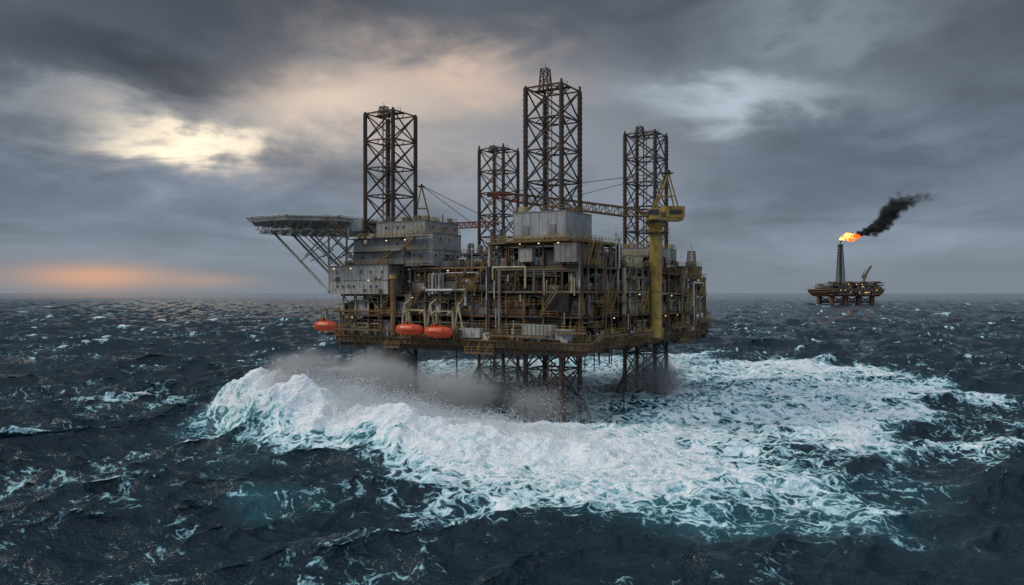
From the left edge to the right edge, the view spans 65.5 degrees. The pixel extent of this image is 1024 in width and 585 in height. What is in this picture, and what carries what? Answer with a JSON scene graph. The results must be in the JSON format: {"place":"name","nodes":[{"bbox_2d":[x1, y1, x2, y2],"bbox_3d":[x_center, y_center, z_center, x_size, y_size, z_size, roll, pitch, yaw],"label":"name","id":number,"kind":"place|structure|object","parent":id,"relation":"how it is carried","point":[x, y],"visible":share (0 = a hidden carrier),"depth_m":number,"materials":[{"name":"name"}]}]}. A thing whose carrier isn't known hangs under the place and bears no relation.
{"place":"outdoors","nodes":[
{"label":"outdoors","id":0,"kind":"place"},
{"bbox_2d":[0,293,1023,584],"bbox_3d":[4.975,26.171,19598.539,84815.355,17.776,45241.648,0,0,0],"label":"sea","id":1,"kind":"structure","parent":0,"point":[160,439],"depth_m":144.12,"materials":[{"name":"liquid"}]},
{"bbox_2d":[237,342,708,455],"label":"sea spray","id":2,"kind":"object","parent":1,"relation":"on","point":[350,396],"visible":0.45,"depth_m":180.43,"materials":[{"name":"white liquid"}]},
{"bbox_2d":[245,63,716,422],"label":"oil rig","id":3,"kind":"object","parent":1,"relation":"in","point":[546,282],"visible":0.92,"depth_m":202.85,"materials":[{"name":"metal"}]},
{"bbox_2d":[314,319,337,330],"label":"lifeboat","id":4,"kind":"object","parent":3,"relation":"on","point":[322,325],"visible":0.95,"depth_m":215.86,"materials":[{"name":"orange plastic"}]},
{"bbox_2d":[395,321,422,335],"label":"lifeboat","id":5,"kind":"object","parent":3,"relation":"on","point":[405,328],"visible":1,"depth_m":196.85,"materials":[{"name":"orange plastic"}]},
{"bbox_2d":[424,324,452,337],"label":"lifeboat","id":6,"kind":"object","parent":3,"relation":"on","point":[434,331],"visible":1,"depth_m":192.22,"materials":[{"name":"orange plastic"}]},
{"bbox_2d":[417,184,498,241],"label":"pedestal crane","id":7,"kind":"object","parent":3,"relation":"on","point":[473,222],"visible":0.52,"depth_m":234.96,"materials":[{"name":"metal"}]},
{"bbox_2d":[486,170,684,337],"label":"pedestal crane","id":8,"kind":"object","parent":3,"relation":"on","point":[656,219],"visible":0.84,"depth_m":210.39,"materials":[{"name":"metal"}]},
{"bbox_2d":[805,232,885,304],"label":"oil rig","id":9,"kind":"object","parent":1,"relation":"in","point":[846,290],"visible":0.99,"depth_m":1963.69,"materials":[{"name":"brown"}]},
{"bbox_2d":[856,191,932,238],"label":"smoke plume","id":10,"kind":"object","parent":9,"relation":"attached to","point":[888,215],"visible":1,"depth_m":1993.69,"materials":[{"name":"grey"}]},
{"bbox_2d":[0,0,1023,292],"label":"sky","id":11,"kind":"structure","parent":0,"point":[139,139],"materials":[{"name":"grey"}]}
]}

